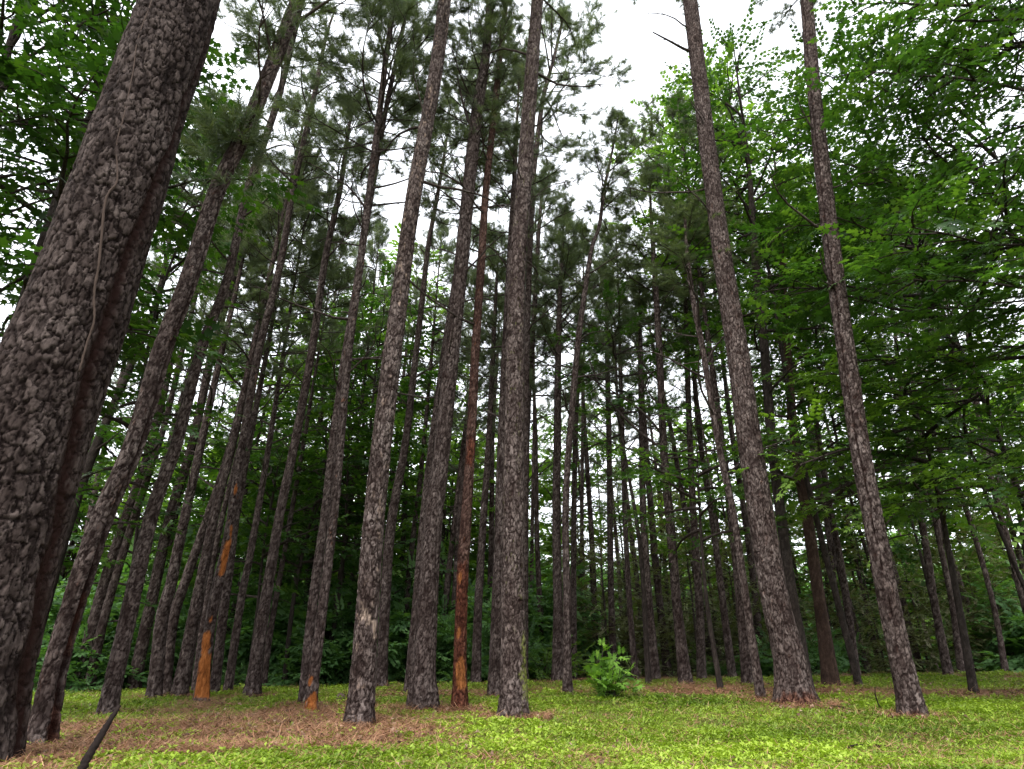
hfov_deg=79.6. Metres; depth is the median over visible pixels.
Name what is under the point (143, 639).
pine tree
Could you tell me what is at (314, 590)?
pine tree
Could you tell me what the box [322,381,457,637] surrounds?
broadleaf tree
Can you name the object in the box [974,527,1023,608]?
cedar tree
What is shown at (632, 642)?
pine tree
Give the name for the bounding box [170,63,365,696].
pine tree
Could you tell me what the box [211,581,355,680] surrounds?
shrub
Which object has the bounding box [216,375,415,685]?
broadleaf tree
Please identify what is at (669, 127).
broadleaf tree
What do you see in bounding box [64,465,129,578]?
broadleaf tree
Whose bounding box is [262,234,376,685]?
pine tree
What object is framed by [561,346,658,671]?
pine tree
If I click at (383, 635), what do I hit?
pine tree
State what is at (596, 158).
pine tree
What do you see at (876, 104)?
broadleaf tree
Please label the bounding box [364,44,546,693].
pine tree
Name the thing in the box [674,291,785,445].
pine tree
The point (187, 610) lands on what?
shrub
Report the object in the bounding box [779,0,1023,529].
broadleaf tree
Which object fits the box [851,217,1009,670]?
pine tree
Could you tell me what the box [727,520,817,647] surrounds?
broadleaf tree
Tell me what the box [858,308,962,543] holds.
pine tree
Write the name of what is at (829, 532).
pine tree
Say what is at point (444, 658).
shrub
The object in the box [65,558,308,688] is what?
shrub
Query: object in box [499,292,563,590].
pine tree
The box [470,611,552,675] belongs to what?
shrub
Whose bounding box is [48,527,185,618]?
shrub
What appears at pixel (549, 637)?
shrub
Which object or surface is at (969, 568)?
cedar tree
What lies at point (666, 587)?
cedar tree
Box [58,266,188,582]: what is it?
pine tree
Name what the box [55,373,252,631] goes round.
broadleaf tree
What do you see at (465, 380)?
pine tree
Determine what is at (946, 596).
cedar tree
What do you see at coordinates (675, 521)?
cedar tree
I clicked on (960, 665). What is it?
pine tree
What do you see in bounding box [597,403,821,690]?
broadleaf tree
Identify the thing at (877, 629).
cedar tree
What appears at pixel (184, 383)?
pine tree
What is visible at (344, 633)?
shrub
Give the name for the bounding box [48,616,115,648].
shrub
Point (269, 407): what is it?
broadleaf tree
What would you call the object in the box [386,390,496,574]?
broadleaf tree
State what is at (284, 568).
broadleaf tree
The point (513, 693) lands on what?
pine tree
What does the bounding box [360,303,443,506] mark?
pine tree
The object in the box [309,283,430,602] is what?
broadleaf tree
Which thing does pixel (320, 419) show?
pine tree
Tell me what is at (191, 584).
broadleaf tree
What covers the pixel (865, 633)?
cedar tree
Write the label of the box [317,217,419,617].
pine tree
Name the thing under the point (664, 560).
pine tree
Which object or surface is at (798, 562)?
cedar tree
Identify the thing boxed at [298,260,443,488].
broadleaf tree
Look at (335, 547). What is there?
broadleaf tree
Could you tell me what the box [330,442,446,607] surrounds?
broadleaf tree
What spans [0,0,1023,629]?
sky
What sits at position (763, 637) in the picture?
cedar tree
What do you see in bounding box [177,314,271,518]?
pine tree
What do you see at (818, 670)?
shrub
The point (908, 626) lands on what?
cedar tree
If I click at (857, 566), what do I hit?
pine tree
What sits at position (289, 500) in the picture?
broadleaf tree
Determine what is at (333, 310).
broadleaf tree
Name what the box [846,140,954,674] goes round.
pine tree
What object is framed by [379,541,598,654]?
shrub
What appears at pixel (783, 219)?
broadleaf tree
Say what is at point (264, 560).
shrub
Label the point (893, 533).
broadleaf tree
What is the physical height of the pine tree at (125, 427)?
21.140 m
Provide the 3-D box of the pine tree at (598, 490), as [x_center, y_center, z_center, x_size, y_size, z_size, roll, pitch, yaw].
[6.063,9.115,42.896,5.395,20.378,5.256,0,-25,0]
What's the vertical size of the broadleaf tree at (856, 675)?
17.728 m
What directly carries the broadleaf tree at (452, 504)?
on the ground at (641, 676)
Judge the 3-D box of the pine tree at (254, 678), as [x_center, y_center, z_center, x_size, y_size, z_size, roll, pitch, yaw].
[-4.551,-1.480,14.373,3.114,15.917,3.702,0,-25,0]
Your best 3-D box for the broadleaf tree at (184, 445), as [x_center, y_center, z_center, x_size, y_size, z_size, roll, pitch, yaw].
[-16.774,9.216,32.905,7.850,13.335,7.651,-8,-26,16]
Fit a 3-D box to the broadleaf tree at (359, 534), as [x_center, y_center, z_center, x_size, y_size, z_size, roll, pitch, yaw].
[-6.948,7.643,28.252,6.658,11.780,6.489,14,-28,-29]
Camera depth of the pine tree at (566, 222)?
18.13 m
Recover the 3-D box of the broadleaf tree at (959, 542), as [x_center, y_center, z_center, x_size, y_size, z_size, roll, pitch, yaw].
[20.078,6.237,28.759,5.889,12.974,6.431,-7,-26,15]
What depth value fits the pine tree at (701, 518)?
45.44 m
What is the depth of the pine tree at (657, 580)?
22.82 m
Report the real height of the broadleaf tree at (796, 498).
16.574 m
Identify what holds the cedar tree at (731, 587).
on the ground at (641, 676)
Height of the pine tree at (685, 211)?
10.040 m
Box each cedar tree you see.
[546,501,621,676]
[562,528,626,666]
[577,463,686,676]
[601,558,673,674]
[602,509,722,675]
[624,501,765,676]
[627,554,712,674]
[637,487,719,672]
[671,510,765,674]
[686,518,770,672]
[686,543,770,675]
[694,515,807,661]
[733,587,817,668]
[761,503,872,671]
[796,546,876,663]
[830,503,953,671]
[830,588,888,673]
[857,544,952,672]
[872,552,977,670]
[898,520,1008,671]
[914,524,994,670]
[934,551,1017,662]
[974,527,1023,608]
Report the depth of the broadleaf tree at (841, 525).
26.65 m
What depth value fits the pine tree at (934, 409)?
32.44 m
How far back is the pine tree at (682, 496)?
24.95 m
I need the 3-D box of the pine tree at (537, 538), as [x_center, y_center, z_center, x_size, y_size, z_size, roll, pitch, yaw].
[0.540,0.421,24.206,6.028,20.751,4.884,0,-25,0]
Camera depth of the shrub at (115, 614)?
16.98 m
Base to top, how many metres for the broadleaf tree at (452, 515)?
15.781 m
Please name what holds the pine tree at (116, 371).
on the ground at (641, 676)
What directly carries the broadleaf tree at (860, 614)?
on the ground at (641, 676)
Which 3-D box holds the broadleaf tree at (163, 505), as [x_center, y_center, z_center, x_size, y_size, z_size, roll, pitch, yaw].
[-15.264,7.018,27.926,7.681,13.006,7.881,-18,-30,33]
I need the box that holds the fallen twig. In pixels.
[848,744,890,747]
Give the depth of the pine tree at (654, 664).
16.68 m
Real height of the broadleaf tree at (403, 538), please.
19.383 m
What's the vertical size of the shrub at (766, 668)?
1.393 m
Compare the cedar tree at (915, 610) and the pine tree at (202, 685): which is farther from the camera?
the cedar tree at (915, 610)
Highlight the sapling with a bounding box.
[582,638,644,697]
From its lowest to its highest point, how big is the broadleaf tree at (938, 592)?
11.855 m
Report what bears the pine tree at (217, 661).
on the ground at (641, 676)
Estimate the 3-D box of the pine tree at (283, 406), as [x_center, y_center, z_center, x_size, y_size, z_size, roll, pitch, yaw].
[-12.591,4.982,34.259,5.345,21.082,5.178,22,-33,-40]
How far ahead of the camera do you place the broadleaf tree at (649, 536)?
47.84 m
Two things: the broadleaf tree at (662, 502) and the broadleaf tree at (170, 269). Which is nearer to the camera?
the broadleaf tree at (170, 269)
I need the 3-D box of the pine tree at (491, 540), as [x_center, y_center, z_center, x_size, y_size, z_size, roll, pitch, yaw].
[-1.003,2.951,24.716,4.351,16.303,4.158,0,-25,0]
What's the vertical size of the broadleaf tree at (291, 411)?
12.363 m
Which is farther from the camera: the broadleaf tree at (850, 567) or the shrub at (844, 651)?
the broadleaf tree at (850, 567)
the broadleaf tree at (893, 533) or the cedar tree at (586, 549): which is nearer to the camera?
the cedar tree at (586, 549)
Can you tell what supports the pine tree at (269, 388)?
on the ground at (641, 676)
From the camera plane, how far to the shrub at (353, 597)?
18.77 m
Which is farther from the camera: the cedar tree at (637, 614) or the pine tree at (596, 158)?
the cedar tree at (637, 614)
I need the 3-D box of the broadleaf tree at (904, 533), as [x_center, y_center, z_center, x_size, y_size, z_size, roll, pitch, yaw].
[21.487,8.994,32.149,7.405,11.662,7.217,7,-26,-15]
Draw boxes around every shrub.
[33,561,196,688]
[33,601,181,692]
[33,616,112,689]
[33,623,148,689]
[36,574,145,669]
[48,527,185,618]
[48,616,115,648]
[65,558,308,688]
[105,599,229,679]
[177,604,291,682]
[185,559,356,632]
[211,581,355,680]
[221,658,269,687]
[246,643,300,684]
[262,592,408,686]
[273,578,474,683]
[334,607,411,670]
[336,548,490,684]
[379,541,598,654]
[388,649,405,684]
[390,594,490,682]
[403,536,630,676]
[436,590,530,683]
[442,554,535,598]
[468,574,622,671]
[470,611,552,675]
[482,644,551,681]
[528,632,595,680]
[542,597,621,672]
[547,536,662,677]
[577,654,629,676]
[706,655,740,676]
[734,634,818,676]
[756,621,856,672]
[810,626,871,673]
[810,644,849,674]
[960,560,1023,672]
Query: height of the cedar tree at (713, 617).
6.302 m
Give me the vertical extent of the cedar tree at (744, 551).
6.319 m
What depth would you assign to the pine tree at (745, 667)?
16.89 m
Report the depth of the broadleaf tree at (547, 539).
35.71 m
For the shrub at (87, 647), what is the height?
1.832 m
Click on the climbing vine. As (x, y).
(98, 266)
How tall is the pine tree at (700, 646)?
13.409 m
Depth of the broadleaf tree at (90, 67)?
8.74 m
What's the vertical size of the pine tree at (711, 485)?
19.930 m
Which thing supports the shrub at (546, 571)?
on the ground at (641, 676)
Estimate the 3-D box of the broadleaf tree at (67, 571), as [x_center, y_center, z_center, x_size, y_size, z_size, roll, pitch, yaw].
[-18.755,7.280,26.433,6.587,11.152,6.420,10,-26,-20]
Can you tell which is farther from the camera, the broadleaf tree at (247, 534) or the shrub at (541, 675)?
the broadleaf tree at (247, 534)
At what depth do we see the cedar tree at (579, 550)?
23.09 m
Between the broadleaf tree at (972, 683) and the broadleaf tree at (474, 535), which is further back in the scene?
the broadleaf tree at (474, 535)
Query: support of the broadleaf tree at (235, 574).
on the ground at (641, 676)
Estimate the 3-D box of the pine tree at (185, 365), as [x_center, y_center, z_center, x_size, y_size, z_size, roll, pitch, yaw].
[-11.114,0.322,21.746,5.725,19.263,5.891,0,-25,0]
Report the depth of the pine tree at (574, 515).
20.84 m
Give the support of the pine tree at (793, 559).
on the ground at (641, 676)
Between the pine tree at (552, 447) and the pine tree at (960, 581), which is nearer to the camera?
the pine tree at (960, 581)
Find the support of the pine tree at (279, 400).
on the ground at (641, 676)
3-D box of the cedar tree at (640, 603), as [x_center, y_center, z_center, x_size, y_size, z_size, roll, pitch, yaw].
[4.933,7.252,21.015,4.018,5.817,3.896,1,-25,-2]
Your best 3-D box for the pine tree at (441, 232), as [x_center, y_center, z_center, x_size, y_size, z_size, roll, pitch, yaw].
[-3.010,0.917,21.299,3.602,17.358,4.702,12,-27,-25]
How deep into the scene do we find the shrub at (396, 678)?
16.18 m
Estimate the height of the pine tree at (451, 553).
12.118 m
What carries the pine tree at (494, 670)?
on the ground at (641, 676)
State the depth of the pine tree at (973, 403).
29.47 m
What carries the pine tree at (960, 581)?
on the ground at (641, 676)
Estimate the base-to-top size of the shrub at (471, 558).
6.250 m
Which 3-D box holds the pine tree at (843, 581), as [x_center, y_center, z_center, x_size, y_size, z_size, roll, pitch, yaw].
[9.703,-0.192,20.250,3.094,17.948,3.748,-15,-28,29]
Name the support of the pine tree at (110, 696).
on the ground at (641, 676)
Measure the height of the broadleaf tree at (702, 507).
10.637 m
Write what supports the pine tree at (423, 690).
on the ground at (641, 676)
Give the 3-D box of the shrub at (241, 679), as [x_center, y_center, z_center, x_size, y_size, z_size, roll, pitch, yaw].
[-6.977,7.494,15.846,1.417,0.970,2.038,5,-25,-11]
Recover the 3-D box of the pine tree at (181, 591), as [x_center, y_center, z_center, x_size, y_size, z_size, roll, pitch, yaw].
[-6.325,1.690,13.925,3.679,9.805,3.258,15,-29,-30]
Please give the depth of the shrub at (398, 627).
17.88 m
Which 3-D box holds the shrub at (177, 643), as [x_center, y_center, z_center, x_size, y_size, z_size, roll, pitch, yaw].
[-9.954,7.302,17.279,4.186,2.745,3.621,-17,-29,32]
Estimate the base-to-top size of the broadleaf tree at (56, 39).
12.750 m
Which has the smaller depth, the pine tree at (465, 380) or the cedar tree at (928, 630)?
the cedar tree at (928, 630)
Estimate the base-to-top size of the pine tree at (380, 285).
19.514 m
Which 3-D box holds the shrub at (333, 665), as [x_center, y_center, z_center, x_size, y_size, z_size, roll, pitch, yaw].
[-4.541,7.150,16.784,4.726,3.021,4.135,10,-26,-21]
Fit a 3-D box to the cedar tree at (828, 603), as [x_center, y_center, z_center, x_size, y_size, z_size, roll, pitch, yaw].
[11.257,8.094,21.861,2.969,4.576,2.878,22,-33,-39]
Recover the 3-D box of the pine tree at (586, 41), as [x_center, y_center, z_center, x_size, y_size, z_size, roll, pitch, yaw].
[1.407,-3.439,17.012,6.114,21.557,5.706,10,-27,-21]
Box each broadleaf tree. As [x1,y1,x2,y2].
[0,0,199,505]
[0,0,322,423]
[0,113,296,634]
[51,476,94,608]
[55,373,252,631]
[61,435,172,600]
[61,457,166,588]
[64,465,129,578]
[66,399,263,606]
[76,106,262,545]
[103,485,200,579]
[116,390,309,603]
[145,438,310,631]
[146,443,257,587]
[179,288,351,632]
[179,531,266,597]
[185,427,307,607]
[186,418,349,658]
[204,352,369,582]
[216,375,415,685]
[222,413,406,614]
[226,407,356,586]
[230,493,309,597]
[248,289,405,619]
[279,346,424,684]
[291,449,417,604]
[292,475,365,595]
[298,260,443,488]
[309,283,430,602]
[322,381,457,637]
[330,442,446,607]
[352,222,469,585]
[382,438,494,597]
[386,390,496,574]
[386,443,494,595]
[396,464,494,593]
[400,375,542,565]
[445,417,585,594]
[528,514,589,622]
[529,403,658,610]
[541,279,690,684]
[586,417,733,661]
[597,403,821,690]
[604,29,849,379]
[614,485,689,602]
[637,396,822,655]
[639,108,1023,686]
[644,23,880,685]
[650,490,765,672]
[651,0,905,687]
[680,162,992,573]
[696,380,851,569]
[698,0,1023,520]
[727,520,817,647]
[728,321,1023,693]
[735,445,938,668]
[759,230,1015,594]
[768,159,1023,590]
[776,0,1023,525]
[776,426,911,666]
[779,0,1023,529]
[783,431,1002,668]
[825,561,883,669]
[839,468,1020,658]
[877,397,1022,625]
[887,530,963,663]
[888,320,1023,614]
[921,366,1023,620]
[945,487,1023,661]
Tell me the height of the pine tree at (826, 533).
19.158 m
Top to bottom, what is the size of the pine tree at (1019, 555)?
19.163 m
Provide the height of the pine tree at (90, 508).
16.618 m
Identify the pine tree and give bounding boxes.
[0,0,220,762]
[26,0,343,747]
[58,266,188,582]
[68,89,266,691]
[72,268,184,541]
[82,109,290,692]
[95,0,410,715]
[103,364,131,408]
[107,375,188,514]
[125,152,284,690]
[131,266,239,533]
[144,227,296,698]
[149,196,299,612]
[162,270,329,694]
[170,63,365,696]
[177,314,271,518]
[190,151,351,693]
[192,5,356,702]
[206,132,375,691]
[206,380,260,493]
[207,181,365,690]
[213,221,343,503]
[226,348,298,497]
[241,0,477,711]
[242,85,400,696]
[257,322,332,548]
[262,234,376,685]
[275,267,338,413]
[277,211,386,604]
[297,0,463,703]
[299,332,373,591]
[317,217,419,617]
[324,257,410,627]
[343,0,514,726]
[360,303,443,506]
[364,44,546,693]
[370,93,481,687]
[387,217,486,679]
[390,0,525,709]
[393,360,456,566]
[394,335,463,465]
[395,0,547,710]
[407,320,477,593]
[409,332,500,627]
[418,219,532,631]
[427,300,497,455]
[451,0,609,718]
[452,309,536,602]
[457,246,549,682]
[460,203,594,678]
[463,45,589,697]
[470,430,495,551]
[471,190,640,680]
[474,0,638,622]
[482,159,600,680]
[495,320,567,497]
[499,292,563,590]
[524,103,662,692]
[530,233,635,678]
[530,388,580,567]
[540,364,619,622]
[545,302,617,608]
[547,216,602,652]
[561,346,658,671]
[565,216,654,676]
[565,273,676,675]
[570,390,630,657]
[575,156,731,683]
[579,222,666,679]
[581,275,702,675]
[600,448,640,673]
[607,272,680,679]
[611,301,726,674]
[612,376,686,673]
[617,0,820,706]
[618,78,785,684]
[627,237,721,680]
[628,187,800,699]
[634,425,697,672]
[644,217,737,677]
[660,194,764,657]
[662,297,739,672]
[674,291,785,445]
[679,412,722,655]
[718,262,870,672]
[728,344,811,647]
[748,261,844,653]
[753,0,929,717]
[757,164,860,674]
[760,258,883,670]
[772,281,923,670]
[838,399,938,667]
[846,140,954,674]
[850,172,964,672]
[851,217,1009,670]
[858,243,989,667]
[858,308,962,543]
[888,320,999,615]
[907,175,1023,614]
[910,292,1023,526]
[919,230,1023,575]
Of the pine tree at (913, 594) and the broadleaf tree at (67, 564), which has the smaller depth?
the broadleaf tree at (67, 564)
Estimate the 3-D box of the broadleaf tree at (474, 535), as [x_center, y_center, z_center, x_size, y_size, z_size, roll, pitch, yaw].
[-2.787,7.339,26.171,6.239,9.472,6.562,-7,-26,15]
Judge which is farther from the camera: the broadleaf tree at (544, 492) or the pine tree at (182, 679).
the broadleaf tree at (544, 492)
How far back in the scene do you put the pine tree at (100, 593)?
15.32 m
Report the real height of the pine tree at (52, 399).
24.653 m
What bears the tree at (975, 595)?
on the ground at (641, 676)
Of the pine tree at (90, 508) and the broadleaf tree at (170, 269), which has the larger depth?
the pine tree at (90, 508)
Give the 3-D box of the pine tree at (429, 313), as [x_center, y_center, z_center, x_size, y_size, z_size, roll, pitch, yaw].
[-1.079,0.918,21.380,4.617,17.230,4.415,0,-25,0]
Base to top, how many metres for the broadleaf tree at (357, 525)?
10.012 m
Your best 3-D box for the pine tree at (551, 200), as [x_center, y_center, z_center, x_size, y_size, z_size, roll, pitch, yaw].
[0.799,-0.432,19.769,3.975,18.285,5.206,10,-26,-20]
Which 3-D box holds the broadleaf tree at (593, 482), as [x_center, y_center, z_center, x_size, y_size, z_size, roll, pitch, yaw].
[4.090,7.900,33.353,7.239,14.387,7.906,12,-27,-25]
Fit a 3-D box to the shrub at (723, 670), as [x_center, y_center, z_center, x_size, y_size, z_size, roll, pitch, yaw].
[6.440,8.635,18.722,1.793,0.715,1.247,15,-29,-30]
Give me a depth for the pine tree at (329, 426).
30.77 m
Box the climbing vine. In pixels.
[78,0,151,371]
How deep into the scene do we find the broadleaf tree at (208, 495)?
19.44 m
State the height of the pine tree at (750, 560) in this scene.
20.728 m
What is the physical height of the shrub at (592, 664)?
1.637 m
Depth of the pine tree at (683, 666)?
16.37 m
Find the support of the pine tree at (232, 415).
on the ground at (641, 676)
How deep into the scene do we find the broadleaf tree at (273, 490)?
16.18 m
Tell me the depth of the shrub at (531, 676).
17.32 m
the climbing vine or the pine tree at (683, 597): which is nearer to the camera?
the climbing vine
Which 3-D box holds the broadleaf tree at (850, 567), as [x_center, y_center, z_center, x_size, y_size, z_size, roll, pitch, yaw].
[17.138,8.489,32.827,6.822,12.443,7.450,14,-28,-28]
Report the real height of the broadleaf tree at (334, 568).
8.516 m
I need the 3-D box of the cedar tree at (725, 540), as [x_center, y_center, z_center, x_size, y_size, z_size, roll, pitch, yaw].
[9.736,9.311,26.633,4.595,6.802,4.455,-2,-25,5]
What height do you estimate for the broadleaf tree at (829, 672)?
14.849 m
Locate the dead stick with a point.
(90, 752)
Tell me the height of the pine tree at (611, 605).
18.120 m
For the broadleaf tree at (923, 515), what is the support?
on the ground at (641, 676)
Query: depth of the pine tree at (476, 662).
18.03 m
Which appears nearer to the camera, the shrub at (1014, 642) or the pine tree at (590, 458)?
the shrub at (1014, 642)
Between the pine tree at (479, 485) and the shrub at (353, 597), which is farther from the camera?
the pine tree at (479, 485)
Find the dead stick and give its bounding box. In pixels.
[77,705,120,768]
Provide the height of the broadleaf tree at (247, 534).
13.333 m
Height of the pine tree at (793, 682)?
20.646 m
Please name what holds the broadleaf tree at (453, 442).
on the ground at (641, 676)
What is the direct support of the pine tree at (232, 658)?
on the ground at (641, 676)
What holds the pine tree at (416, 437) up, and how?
on the ground at (641, 676)
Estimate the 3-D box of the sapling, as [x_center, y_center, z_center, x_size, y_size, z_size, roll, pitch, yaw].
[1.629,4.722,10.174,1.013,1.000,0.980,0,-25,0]
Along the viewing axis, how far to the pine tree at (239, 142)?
7.59 m
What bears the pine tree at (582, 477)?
on the ground at (641, 676)
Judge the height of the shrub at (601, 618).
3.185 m
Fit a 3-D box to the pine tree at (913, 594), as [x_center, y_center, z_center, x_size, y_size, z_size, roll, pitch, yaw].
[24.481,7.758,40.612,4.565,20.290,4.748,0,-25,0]
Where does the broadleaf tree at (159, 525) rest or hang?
on the ground at (641, 676)
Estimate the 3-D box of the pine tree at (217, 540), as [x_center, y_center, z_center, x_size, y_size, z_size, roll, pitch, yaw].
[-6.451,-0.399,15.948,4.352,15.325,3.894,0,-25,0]
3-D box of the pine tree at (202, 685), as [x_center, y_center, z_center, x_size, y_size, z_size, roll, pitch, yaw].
[-5.289,-2.930,13.308,2.030,17.746,2.705,-18,-30,33]
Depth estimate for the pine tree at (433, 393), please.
34.97 m
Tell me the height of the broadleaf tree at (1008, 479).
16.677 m
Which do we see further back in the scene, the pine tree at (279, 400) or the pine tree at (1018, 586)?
the pine tree at (279, 400)
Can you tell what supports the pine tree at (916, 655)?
on the ground at (641, 676)
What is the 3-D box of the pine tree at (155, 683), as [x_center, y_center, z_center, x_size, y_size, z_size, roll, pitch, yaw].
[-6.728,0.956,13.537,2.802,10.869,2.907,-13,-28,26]
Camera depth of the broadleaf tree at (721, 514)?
31.96 m
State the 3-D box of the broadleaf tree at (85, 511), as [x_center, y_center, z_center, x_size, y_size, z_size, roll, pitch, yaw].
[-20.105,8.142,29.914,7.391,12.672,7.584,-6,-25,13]
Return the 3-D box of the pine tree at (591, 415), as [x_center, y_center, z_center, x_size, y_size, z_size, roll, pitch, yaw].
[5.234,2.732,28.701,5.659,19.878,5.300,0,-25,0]
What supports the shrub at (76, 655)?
on the ground at (641, 676)
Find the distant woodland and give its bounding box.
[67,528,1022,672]
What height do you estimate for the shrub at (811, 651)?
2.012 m
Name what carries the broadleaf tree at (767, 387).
on the ground at (641, 676)
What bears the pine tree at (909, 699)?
on the ground at (641, 676)
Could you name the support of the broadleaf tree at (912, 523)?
on the ground at (641, 676)
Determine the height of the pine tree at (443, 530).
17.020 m
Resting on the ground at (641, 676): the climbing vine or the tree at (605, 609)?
the tree at (605, 609)
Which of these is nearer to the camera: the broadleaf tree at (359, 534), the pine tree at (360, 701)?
the pine tree at (360, 701)
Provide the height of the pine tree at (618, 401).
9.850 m
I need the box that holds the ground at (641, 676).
[42,668,1023,768]
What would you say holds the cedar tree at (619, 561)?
on the ground at (641, 676)
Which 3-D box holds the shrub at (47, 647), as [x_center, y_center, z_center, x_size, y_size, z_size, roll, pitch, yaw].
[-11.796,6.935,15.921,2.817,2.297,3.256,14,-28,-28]
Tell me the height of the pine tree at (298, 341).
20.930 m
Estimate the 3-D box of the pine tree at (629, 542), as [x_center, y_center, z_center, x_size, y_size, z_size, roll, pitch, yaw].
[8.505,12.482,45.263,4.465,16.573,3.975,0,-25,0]
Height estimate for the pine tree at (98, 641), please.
18.447 m
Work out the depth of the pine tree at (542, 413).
35.09 m
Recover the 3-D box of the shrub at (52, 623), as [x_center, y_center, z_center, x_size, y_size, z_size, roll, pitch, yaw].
[-11.020,7.308,17.840,6.007,4.326,5.256,20,-31,-37]
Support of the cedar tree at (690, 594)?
on the ground at (641, 676)
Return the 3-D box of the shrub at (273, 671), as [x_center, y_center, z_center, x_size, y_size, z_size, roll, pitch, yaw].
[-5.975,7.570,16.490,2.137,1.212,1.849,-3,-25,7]
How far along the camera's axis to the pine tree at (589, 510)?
24.26 m
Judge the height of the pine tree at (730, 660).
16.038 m
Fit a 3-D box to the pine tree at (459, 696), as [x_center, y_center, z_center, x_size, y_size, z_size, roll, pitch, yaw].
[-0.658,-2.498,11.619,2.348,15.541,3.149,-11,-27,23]
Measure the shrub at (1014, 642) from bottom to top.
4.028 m
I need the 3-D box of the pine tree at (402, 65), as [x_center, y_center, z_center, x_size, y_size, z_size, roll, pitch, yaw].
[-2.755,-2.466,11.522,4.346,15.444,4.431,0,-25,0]
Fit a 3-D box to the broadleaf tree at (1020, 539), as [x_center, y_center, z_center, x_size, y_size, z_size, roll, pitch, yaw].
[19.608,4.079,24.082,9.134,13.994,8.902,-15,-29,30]
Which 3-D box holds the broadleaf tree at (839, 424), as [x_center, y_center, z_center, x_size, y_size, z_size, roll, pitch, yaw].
[8.092,-0.127,16.458,6.657,14.586,6.774,-16,-29,31]

